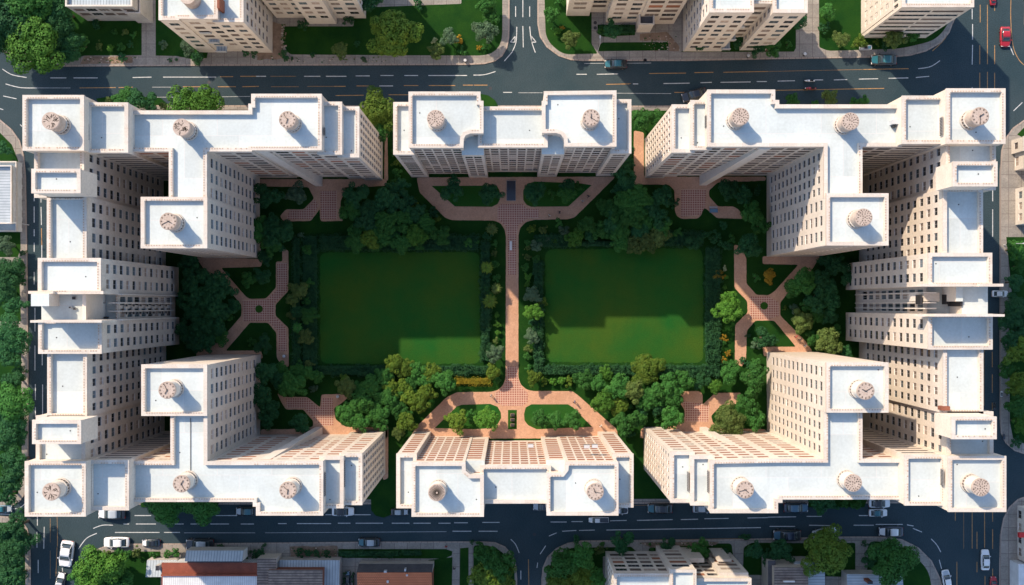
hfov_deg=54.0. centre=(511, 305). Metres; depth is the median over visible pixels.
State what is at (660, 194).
tree
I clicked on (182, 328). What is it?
tree
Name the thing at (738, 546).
pavement
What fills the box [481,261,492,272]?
palm tree
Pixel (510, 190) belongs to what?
reflecting pool
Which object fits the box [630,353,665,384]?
tree
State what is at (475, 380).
hedge
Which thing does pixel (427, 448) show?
window
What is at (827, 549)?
tree
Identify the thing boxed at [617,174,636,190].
tree
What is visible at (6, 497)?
tree
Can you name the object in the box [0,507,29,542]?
tree
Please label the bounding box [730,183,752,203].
tree
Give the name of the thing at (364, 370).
hedge
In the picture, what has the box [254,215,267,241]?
tree
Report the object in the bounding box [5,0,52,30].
tree
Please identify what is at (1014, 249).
tree
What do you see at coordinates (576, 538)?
shrub
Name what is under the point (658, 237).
tree
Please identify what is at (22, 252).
shrub
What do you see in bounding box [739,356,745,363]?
shrub
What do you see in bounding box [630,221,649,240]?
tree
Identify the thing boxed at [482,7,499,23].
tree
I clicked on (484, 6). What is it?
tree
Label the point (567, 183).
tree
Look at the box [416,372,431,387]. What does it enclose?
tree
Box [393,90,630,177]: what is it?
apartment block
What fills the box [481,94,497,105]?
verge
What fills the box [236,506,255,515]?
car
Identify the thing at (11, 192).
building
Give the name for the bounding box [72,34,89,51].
tree
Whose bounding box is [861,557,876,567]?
tree
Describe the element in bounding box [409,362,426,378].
tree
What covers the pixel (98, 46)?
shrub
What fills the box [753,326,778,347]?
tree
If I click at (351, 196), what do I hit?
tree
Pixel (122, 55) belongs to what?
shrub
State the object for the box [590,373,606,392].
tree
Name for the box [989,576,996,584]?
car
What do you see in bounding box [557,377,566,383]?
shrub
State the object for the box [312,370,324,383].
tree
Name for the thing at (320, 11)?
apartment row
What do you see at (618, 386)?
tree
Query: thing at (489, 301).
palm tree
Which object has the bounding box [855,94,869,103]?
tree
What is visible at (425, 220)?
tree
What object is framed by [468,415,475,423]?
shrub
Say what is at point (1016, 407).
tree
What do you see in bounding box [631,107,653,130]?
tree
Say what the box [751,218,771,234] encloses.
tree
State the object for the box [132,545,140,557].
shrub
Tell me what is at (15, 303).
tree
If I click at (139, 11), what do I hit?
apartment building
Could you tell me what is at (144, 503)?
tree
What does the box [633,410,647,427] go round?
tree
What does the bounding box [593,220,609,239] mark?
tree
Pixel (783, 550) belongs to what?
tree
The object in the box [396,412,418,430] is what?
tree
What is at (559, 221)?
shrub
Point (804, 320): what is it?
tree
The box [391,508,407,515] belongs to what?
car
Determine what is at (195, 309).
tree
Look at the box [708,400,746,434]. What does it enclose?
tree
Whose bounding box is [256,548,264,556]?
shrub
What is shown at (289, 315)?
shrub
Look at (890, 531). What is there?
car
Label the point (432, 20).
lawn
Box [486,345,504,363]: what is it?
tree
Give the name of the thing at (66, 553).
car
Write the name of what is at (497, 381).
shrub
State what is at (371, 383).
tree
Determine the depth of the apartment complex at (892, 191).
163.75 m
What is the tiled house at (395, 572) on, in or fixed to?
on the pavement at (351, 564)
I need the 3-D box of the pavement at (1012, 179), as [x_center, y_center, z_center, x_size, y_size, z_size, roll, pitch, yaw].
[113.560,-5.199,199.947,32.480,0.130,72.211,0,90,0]
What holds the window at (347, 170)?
in the apartment complex at (119, 386)
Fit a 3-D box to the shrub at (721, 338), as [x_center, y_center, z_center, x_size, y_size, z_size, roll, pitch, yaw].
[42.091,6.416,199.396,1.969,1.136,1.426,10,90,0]
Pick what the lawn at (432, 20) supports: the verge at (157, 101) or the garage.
the garage
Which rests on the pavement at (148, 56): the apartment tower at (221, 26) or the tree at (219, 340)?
the apartment tower at (221, 26)
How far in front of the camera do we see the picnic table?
199.12 m
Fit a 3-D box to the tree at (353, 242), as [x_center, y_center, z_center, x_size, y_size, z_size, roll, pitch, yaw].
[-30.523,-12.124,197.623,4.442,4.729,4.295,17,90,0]
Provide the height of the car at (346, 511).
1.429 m
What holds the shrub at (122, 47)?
on the lawn at (432, 20)
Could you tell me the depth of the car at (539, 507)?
198.97 m
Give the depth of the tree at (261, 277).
196.34 m
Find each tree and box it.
[0,0,30,53]
[0,140,12,154]
[0,235,15,256]
[0,257,25,298]
[0,284,16,305]
[0,312,31,357]
[0,348,21,366]
[0,369,22,390]
[0,381,34,422]
[0,411,28,434]
[0,427,18,451]
[0,448,29,482]
[0,462,24,492]
[0,487,17,505]
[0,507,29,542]
[0,530,41,557]
[0,543,28,579]
[0,564,26,584]
[2,15,65,74]
[2,296,30,315]
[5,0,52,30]
[11,365,28,380]
[12,429,27,445]
[36,0,71,26]
[43,9,75,47]
[52,0,74,23]
[53,31,85,63]
[66,571,83,584]
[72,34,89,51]
[72,544,128,584]
[102,566,133,584]
[110,86,133,101]
[125,88,148,108]
[140,91,156,109]
[143,502,153,513]
[146,502,183,527]
[166,84,224,109]
[175,317,192,335]
[176,290,188,304]
[177,255,201,272]
[178,302,204,320]
[178,502,219,526]
[180,39,194,57]
[180,331,204,352]
[181,262,208,292]
[182,282,208,306]
[188,312,214,337]
[191,51,204,65]
[195,268,229,294]
[197,287,226,318]
[199,334,215,353]
[208,317,225,335]
[211,330,228,347]
[213,302,235,320]
[216,279,239,301]
[227,298,240,312]
[241,271,257,288]
[253,183,285,208]
[253,267,270,284]
[253,332,271,354]
[253,383,271,406]
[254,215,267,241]
[255,362,277,385]
[256,232,281,257]
[257,248,272,266]
[257,410,278,430]
[258,400,279,414]
[260,212,293,246]
[270,371,285,389]
[276,360,288,373]
[278,371,306,397]
[283,180,306,204]
[286,292,298,306]
[288,413,309,433]
[289,363,303,377]
[290,282,307,299]
[290,303,303,317]
[297,328,313,344]
[301,307,320,324]
[301,366,314,379]
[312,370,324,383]
[331,42,347,60]
[334,376,355,399]
[335,401,354,425]
[338,199,360,220]
[341,181,369,211]
[344,231,365,253]
[346,410,369,432]
[347,222,364,237]
[348,388,373,413]
[351,204,376,230]
[353,380,369,399]
[359,85,394,131]
[359,229,378,249]
[359,373,382,398]
[362,0,382,11]
[362,198,386,219]
[366,9,423,57]
[366,401,389,424]
[370,221,383,236]
[370,417,388,431]
[371,240,382,251]
[373,387,396,410]
[374,187,396,207]
[374,211,398,236]
[374,367,394,385]
[375,120,392,141]
[375,231,393,246]
[380,377,398,396]
[384,182,399,193]
[384,354,406,373]
[386,191,407,214]
[387,397,403,415]
[388,222,400,237]
[389,389,404,402]
[390,232,411,254]
[391,426,405,440]
[392,209,412,233]
[394,403,413,419]
[396,177,411,191]
[396,378,410,392]
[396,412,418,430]
[397,358,415,377]
[399,189,417,205]
[399,386,414,405]
[403,204,425,222]
[405,376,421,388]
[406,224,428,245]
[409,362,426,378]
[409,391,430,413]
[410,239,423,249]
[414,211,434,230]
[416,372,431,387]
[416,383,438,399]
[418,223,435,239]
[424,362,441,381]
[427,42,444,59]
[429,225,449,245]
[431,369,456,396]
[439,27,459,44]
[440,173,463,201]
[443,409,466,435]
[467,561,495,584]
[471,21,499,43]
[473,405,498,431]
[473,543,500,563]
[475,0,496,13]
[478,183,505,205]
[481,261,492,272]
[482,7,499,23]
[482,294,496,308]
[483,550,515,582]
[486,222,498,235]
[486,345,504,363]
[486,363,500,379]
[491,282,501,293]
[491,564,516,584]
[522,303,544,319]
[523,181,546,206]
[523,285,542,301]
[523,327,538,343]
[527,370,541,387]
[530,408,548,428]
[543,6,560,23]
[543,561,552,581]
[545,410,562,429]
[545,562,578,584]
[549,547,577,578]
[557,187,576,203]
[558,178,574,191]
[561,30,580,49]
[562,409,580,430]
[564,227,583,246]
[564,556,593,584]
[565,541,594,570]
[572,368,592,389]
[577,216,596,232]
[583,566,606,584]
[584,231,598,242]
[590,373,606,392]
[590,388,614,413]
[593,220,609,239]
[596,198,609,215]
[599,364,612,379]
[604,18,622,38]
[604,198,623,216]
[604,210,619,233]
[605,372,629,398]
[608,211,634,234]
[609,224,628,241]
[610,162,634,186]
[610,183,623,193]
[610,235,627,252]
[610,412,637,437]
[610,530,633,555]
[611,397,628,416]
[613,189,634,213]
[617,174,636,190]
[620,206,647,229]
[624,146,635,168]
[624,379,643,404]
[626,236,645,254]
[628,183,653,211]
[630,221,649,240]
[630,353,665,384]
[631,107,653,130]
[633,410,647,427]
[635,399,654,411]
[637,407,651,417]
[638,386,654,401]
[639,231,656,253]
[640,213,653,229]
[642,196,661,215]
[646,387,663,409]
[649,208,670,229]
[650,108,662,126]
[650,228,672,247]
[651,372,684,400]
[652,184,672,207]
[652,404,666,416]
[653,218,672,236]
[659,537,675,548]
[660,394,683,408]
[661,406,684,428]
[675,370,695,389]
[685,235,704,249]
[691,536,709,558]
[694,373,711,390]
[707,379,721,394]
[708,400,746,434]
[710,291,742,323]
[718,179,739,201]
[720,363,740,385]
[722,359,738,370]
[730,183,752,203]
[732,37,742,49]
[734,233,762,256]
[734,386,758,414]
[739,362,769,393]
[740,200,763,225]
[744,410,765,431]
[744,540,762,558]
[751,45,765,58]
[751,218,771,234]
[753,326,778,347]
[761,40,781,57]
[762,547,778,566]
[763,268,775,284]
[769,538,795,562]
[784,278,800,298]
[785,92,799,103]
[787,266,815,294]
[791,308,813,335]
[793,14,806,29]
[799,302,814,311]
[800,523,853,577]
[803,286,825,314]
[805,330,820,345]
[809,269,829,287]
[809,500,834,515]
[810,309,824,323]
[814,327,843,354]
[815,278,837,300]
[816,254,831,267]
[819,3,835,19]
[820,295,840,316]
[821,90,837,103]
[822,308,838,324]
[826,255,850,276]
[832,30,850,47]
[836,344,851,356]
[841,270,851,285]
[850,33,867,47]
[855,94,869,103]
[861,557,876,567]
[865,542,879,555]
[867,537,919,584]
[883,31,908,48]
[906,34,919,41]
[997,297,1023,330]
[998,358,1019,378]
[1000,326,1023,351]
[1002,334,1023,365]
[1003,394,1023,418]
[1004,274,1023,291]
[1004,372,1023,396]
[1005,239,1023,260]
[1007,292,1022,302]
[1010,325,1022,332]
[1010,412,1023,434]
[1011,257,1023,273]
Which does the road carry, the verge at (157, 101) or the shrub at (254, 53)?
the verge at (157, 101)
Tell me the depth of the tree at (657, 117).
196.03 m
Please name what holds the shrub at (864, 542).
on the pavement at (738, 546)
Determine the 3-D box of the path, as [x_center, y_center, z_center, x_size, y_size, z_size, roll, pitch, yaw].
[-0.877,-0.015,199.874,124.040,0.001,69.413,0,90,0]
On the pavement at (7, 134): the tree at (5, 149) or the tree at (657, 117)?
the tree at (5, 149)
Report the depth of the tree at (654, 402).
195.72 m
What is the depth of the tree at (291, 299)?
196.92 m
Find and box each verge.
[97,96,166,104]
[371,482,395,517]
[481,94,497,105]
[808,500,866,506]
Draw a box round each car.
[0,505,12,512]
[55,571,66,584]
[57,540,75,566]
[98,510,125,519]
[104,536,129,548]
[142,538,160,547]
[186,538,213,548]
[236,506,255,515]
[332,506,353,516]
[345,571,350,584]
[358,537,379,547]
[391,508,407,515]
[533,504,545,511]
[604,58,626,68]
[619,508,627,514]
[647,503,671,514]
[681,87,705,102]
[692,506,709,513]
[772,529,800,540]
[783,502,807,513]
[812,526,835,538]
[868,500,889,508]
[868,508,886,516]
[870,53,896,65]
[878,526,902,537]
[940,569,951,584]
[980,549,990,569]
[989,0,995,5]
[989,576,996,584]
[991,290,1007,297]
[999,27,1010,46]
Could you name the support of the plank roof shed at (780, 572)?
on the lawn at (432, 20)
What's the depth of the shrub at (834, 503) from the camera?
198.52 m
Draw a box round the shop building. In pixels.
[1017,506,1023,561]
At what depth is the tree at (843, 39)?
196.77 m
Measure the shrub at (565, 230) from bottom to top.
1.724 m
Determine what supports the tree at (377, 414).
on the lawn at (432, 20)
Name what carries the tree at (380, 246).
on the lawn at (432, 20)
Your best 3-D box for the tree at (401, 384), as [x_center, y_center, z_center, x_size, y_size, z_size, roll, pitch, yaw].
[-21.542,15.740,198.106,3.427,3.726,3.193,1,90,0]
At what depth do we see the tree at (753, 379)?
194.29 m
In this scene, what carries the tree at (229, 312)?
on the lawn at (432, 20)
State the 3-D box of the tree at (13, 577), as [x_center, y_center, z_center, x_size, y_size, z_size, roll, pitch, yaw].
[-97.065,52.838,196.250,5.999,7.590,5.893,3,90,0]
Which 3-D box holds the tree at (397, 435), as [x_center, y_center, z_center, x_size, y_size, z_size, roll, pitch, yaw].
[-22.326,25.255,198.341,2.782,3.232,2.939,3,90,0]
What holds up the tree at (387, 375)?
on the lawn at (432, 20)
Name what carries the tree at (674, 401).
on the lawn at (432, 20)
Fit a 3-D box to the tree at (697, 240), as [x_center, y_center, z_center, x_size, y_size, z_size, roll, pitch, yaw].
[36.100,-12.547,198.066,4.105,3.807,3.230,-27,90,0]
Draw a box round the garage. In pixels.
[841,570,902,584]
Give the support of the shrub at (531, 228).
on the lawn at (432, 20)
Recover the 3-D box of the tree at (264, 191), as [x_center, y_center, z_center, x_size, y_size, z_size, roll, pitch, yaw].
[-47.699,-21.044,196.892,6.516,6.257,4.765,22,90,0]
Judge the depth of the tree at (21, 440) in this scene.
196.30 m
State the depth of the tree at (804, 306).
196.89 m
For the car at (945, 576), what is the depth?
199.12 m
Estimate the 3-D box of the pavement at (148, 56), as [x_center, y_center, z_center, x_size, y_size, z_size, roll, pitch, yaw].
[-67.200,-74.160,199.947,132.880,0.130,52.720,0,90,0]
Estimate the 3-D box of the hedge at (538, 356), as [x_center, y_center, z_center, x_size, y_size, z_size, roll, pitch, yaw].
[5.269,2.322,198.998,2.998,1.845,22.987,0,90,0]
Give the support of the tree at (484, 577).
on the lawn at (432, 20)
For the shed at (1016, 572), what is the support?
on the pavement at (1009, 543)
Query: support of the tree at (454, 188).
on the lawn at (470, 197)
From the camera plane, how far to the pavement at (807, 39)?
199.88 m
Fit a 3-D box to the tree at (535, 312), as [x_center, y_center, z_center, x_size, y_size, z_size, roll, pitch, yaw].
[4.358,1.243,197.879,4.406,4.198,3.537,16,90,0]
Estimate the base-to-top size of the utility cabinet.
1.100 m
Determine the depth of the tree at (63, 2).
193.63 m
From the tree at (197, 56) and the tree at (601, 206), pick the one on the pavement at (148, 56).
the tree at (197, 56)
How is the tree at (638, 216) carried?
on the lawn at (432, 20)
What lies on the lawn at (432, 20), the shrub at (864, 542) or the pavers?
the pavers
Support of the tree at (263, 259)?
on the lawn at (432, 20)
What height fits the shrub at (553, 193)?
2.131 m
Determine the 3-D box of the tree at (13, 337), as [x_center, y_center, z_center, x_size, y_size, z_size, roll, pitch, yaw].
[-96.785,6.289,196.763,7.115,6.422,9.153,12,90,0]
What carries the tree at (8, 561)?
on the lawn at (432, 20)
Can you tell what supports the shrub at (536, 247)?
on the lawn at (432, 20)
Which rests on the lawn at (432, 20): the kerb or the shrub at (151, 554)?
the shrub at (151, 554)
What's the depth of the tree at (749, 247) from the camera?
194.08 m
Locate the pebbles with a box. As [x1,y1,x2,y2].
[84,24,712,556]
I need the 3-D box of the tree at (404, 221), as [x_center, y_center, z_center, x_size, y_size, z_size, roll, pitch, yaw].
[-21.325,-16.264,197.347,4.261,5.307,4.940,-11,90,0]
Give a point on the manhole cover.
(489, 89)
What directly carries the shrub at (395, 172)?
on the lawn at (432, 20)
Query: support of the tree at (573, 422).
on the lawn at (470, 197)
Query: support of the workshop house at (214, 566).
on the lawn at (432, 20)
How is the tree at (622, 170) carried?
on the lawn at (432, 20)
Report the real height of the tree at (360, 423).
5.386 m
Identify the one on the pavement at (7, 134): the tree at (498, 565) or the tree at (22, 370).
the tree at (22, 370)
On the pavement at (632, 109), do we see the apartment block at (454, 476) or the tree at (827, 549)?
the apartment block at (454, 476)
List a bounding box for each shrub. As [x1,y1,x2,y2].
[18,275,25,285]
[19,250,27,255]
[92,19,99,29]
[96,40,102,50]
[107,44,114,50]
[111,28,117,34]
[114,548,123,553]
[117,42,125,50]
[118,52,127,61]
[121,29,128,35]
[124,550,132,556]
[126,40,133,47]
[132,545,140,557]
[148,552,157,558]
[158,40,167,49]
[159,102,169,109]
[163,549,171,558]
[170,548,179,557]
[222,314,234,320]
[242,50,249,56]
[249,549,257,558]
[250,51,257,58]
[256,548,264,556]
[278,49,287,57]
[286,310,295,319]
[292,322,302,333]
[293,548,303,557]
[297,18,308,30]
[302,245,311,254]
[302,297,310,304]
[304,549,312,555]
[305,277,314,288]
[305,360,315,366]
[309,385,317,392]
[313,549,320,557]
[321,550,330,557]
[340,373,347,380]
[342,16,354,24]
[390,159,401,166]
[392,168,402,177]
[414,0,421,10]
[428,206,438,217]
[456,34,462,43]
[457,45,468,55]
[463,238,471,247]
[466,409,475,417]
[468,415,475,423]
[492,274,500,282]
[493,320,501,327]
[495,377,501,384]
[521,263,528,271]
[522,254,531,260]
[523,345,532,351]
[523,352,531,359]
[524,240,531,245]
[524,273,532,281]
[526,224,535,232]
[528,319,537,324]
[530,240,542,250]
[532,255,539,263]
[536,297,547,305]
[539,225,547,233]
[541,377,546,386]
[546,189,556,200]
[549,378,556,385]
[554,0,564,4]
[554,28,562,34]
[555,217,562,227]
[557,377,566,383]
[558,226,569,234]
[565,375,572,387]
[573,534,579,544]
[574,181,584,190]
[594,545,607,554]
[597,26,604,33]
[653,415,661,422]
[663,237,677,245]
[669,197,679,208]
[672,227,683,236]
[709,229,721,243]
[714,270,725,278]
[717,241,733,249]
[719,221,727,229]
[720,334,728,341]
[727,233,734,242]
[738,533,750,540]
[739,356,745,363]
[750,340,760,348]
[750,358,760,364]
[752,273,760,282]
[789,303,798,314]
[818,21,829,34]
[827,501,839,509]
[834,324,841,333]
[839,500,848,507]
[849,97,857,103]
[853,500,861,509]
[861,540,868,546]
[882,39,886,51]
[1010,435,1021,448]
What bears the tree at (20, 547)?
on the pavement at (3, 520)
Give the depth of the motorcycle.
198.81 m
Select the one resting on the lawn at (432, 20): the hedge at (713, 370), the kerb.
the hedge at (713, 370)
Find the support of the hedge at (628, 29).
on the lawn at (432, 20)
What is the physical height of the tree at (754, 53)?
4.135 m
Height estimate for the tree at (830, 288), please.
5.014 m
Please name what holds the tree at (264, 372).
on the lawn at (432, 20)
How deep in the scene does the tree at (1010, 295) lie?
196.21 m
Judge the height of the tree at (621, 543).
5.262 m
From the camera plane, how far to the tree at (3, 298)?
195.48 m
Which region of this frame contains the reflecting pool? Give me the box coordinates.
[506,180,515,200]
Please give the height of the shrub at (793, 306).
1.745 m
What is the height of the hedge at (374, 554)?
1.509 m
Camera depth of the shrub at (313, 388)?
198.59 m
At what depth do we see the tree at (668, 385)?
194.38 m
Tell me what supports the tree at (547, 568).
on the lawn at (432, 20)
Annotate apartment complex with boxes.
[22,94,384,516]
[644,88,1005,512]
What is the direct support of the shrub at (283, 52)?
on the soil
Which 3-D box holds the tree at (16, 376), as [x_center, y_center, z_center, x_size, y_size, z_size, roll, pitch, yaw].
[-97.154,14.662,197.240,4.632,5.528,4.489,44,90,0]
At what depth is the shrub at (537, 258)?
198.76 m
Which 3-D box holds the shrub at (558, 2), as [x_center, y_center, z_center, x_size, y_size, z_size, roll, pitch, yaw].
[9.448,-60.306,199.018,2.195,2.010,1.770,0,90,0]
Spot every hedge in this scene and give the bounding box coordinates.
[289,235,301,374]
[300,233,319,372]
[315,363,488,377]
[317,232,479,252]
[337,549,422,558]
[342,571,354,584]
[454,375,492,386]
[478,239,492,362]
[531,260,545,373]
[534,229,703,248]
[542,362,723,379]
[596,24,635,35]
[703,246,723,363]
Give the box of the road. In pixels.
[0,0,1023,584]
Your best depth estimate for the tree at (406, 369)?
196.34 m
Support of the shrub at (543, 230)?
on the lawn at (432, 20)
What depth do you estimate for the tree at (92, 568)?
191.60 m
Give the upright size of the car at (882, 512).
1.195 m
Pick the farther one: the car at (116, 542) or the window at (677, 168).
the car at (116, 542)
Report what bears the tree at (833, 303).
on the lawn at (432, 20)
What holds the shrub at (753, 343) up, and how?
on the lawn at (432, 20)
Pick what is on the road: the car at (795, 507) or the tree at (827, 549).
the car at (795, 507)
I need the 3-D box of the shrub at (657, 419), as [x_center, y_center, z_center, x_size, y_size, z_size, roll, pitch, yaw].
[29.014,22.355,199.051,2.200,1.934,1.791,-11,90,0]
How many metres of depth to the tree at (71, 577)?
194.48 m
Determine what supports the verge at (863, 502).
on the road
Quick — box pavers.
[243,190,778,425]
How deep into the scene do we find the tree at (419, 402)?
194.88 m
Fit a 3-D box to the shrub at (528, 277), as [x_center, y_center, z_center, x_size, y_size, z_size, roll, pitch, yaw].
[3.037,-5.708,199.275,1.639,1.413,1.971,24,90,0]
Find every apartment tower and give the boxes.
[159,0,272,52]
[683,0,807,50]
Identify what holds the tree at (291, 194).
on the lawn at (432, 20)
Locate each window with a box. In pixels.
[93,115,383,495]
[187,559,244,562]
[422,437,609,456]
[423,155,606,174]
[646,113,936,494]
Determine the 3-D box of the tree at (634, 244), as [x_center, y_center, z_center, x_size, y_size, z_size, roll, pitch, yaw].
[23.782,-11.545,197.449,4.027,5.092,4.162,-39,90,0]
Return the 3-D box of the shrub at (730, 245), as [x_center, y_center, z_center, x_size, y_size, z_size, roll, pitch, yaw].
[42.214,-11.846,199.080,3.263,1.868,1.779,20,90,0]
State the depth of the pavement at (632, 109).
199.88 m
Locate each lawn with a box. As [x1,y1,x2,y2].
[0,0,1023,584]
[255,182,767,428]
[320,248,703,363]
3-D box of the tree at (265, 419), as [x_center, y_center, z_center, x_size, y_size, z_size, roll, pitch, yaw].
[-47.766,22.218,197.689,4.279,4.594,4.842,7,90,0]
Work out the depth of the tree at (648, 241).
195.71 m
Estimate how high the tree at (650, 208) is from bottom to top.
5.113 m
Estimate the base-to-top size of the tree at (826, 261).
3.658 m
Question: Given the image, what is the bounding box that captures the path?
[196,131,818,479]
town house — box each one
[1011,136,1023,170]
[1015,187,1023,224]
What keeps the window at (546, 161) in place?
in the apartment block at (470, 134)
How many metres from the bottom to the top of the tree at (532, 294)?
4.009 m
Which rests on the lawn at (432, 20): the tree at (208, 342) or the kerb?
the tree at (208, 342)
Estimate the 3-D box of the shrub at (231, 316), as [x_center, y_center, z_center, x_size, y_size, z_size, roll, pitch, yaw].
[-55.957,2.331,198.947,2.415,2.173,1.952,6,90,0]
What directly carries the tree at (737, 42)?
on the lawn at (432, 20)
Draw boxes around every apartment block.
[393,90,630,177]
[396,431,633,516]
[605,545,751,584]
[606,0,686,31]
[861,0,973,37]
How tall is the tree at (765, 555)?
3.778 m
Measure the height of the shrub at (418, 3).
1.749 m
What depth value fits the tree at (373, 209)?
195.31 m
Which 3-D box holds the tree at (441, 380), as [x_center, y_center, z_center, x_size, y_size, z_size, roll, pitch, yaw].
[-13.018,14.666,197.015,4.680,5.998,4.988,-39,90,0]
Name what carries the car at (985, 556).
on the road
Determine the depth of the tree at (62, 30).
193.63 m
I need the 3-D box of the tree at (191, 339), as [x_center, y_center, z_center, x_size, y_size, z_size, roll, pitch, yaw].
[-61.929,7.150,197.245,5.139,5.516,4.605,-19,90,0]
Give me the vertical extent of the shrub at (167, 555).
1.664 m
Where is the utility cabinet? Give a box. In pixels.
[859,45,871,49]
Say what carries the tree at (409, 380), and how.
on the lawn at (432, 20)
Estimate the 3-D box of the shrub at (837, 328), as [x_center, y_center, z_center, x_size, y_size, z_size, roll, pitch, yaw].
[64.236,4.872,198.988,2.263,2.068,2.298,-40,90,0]
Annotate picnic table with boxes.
[709,207,717,212]
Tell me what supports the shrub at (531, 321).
on the lawn at (432, 20)
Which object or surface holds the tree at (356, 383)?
on the lawn at (432, 20)
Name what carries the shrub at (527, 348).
on the lawn at (432, 20)
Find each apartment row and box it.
[262,0,365,23]
[566,0,609,15]
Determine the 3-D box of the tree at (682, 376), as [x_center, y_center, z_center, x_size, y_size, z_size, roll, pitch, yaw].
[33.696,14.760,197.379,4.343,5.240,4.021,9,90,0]
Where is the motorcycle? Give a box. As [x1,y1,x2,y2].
[804,86,816,89]
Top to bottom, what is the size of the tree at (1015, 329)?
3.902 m
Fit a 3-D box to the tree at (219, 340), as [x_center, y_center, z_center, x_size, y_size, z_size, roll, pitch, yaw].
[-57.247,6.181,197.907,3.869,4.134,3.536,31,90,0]
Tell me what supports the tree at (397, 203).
on the lawn at (432, 20)
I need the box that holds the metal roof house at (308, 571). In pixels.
[257,553,341,584]
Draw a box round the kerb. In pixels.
[0,0,1023,584]
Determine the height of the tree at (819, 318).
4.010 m
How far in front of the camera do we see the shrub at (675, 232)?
198.50 m
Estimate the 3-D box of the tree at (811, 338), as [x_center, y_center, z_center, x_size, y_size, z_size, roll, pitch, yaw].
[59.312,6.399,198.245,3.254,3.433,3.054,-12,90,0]
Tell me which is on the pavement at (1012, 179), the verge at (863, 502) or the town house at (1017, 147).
the town house at (1017, 147)
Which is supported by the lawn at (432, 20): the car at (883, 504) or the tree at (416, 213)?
the tree at (416, 213)
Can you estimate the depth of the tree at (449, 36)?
196.51 m
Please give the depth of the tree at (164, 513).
194.46 m
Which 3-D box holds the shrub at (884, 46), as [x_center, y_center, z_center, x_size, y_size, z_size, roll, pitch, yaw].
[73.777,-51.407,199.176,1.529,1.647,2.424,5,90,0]
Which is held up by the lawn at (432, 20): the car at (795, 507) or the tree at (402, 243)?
the tree at (402, 243)
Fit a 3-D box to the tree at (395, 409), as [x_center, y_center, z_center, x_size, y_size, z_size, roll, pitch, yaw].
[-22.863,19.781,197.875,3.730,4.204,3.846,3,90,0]
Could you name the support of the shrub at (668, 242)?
on the lawn at (432, 20)
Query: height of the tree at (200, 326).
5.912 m
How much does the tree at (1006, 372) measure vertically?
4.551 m
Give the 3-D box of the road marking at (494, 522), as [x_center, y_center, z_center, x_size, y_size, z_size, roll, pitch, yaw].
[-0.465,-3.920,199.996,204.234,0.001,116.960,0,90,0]
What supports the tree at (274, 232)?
on the lawn at (432, 20)
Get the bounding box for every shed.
[762,556,824,584]
[1010,560,1023,584]
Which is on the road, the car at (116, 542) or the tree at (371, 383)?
the car at (116, 542)
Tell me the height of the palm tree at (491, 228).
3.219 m
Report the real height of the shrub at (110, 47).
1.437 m
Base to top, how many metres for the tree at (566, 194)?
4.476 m
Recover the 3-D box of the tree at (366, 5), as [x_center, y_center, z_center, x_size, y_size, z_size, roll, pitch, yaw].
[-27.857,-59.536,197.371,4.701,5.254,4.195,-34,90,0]
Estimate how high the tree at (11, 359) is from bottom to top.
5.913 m
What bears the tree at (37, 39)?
on the lawn at (432, 20)
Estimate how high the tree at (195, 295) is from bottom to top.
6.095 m
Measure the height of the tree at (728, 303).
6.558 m
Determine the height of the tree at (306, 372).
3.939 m
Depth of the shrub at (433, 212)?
198.35 m
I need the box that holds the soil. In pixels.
[80,22,717,556]
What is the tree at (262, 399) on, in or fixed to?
on the lawn at (432, 20)
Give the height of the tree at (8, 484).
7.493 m
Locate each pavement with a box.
[0,122,26,504]
[0,518,28,584]
[9,0,507,64]
[100,543,515,584]
[140,107,897,502]
[539,0,951,58]
[543,538,939,584]
[1001,122,1023,451]
[1001,499,1023,584]
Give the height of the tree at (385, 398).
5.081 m
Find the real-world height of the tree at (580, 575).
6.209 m
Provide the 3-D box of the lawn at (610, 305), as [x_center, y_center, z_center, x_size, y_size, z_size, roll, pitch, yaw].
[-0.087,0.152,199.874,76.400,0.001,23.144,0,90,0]
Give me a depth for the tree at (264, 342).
195.94 m
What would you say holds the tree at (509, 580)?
on the lawn at (432, 20)
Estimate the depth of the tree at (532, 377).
196.90 m
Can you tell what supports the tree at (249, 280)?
on the lawn at (432, 20)
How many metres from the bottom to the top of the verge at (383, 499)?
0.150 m
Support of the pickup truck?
on the road
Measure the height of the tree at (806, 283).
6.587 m
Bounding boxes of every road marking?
[0,0,1021,578]
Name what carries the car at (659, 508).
on the road
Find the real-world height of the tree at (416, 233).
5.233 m
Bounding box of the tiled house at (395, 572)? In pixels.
[357,561,433,584]
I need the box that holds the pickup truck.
[589,516,608,522]
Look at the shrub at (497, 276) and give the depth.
198.62 m
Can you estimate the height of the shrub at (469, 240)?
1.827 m
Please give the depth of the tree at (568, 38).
196.32 m
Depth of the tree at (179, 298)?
196.89 m
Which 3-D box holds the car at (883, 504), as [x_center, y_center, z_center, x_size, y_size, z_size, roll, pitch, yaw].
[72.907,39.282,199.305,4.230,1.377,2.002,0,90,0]
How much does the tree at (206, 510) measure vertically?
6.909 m
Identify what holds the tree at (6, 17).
on the lawn at (432, 20)
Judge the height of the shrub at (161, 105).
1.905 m
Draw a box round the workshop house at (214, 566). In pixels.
[146,547,278,584]
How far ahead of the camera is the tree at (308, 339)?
196.66 m
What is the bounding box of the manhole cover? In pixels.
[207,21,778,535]
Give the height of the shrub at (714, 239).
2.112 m
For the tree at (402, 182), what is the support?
on the lawn at (432, 20)

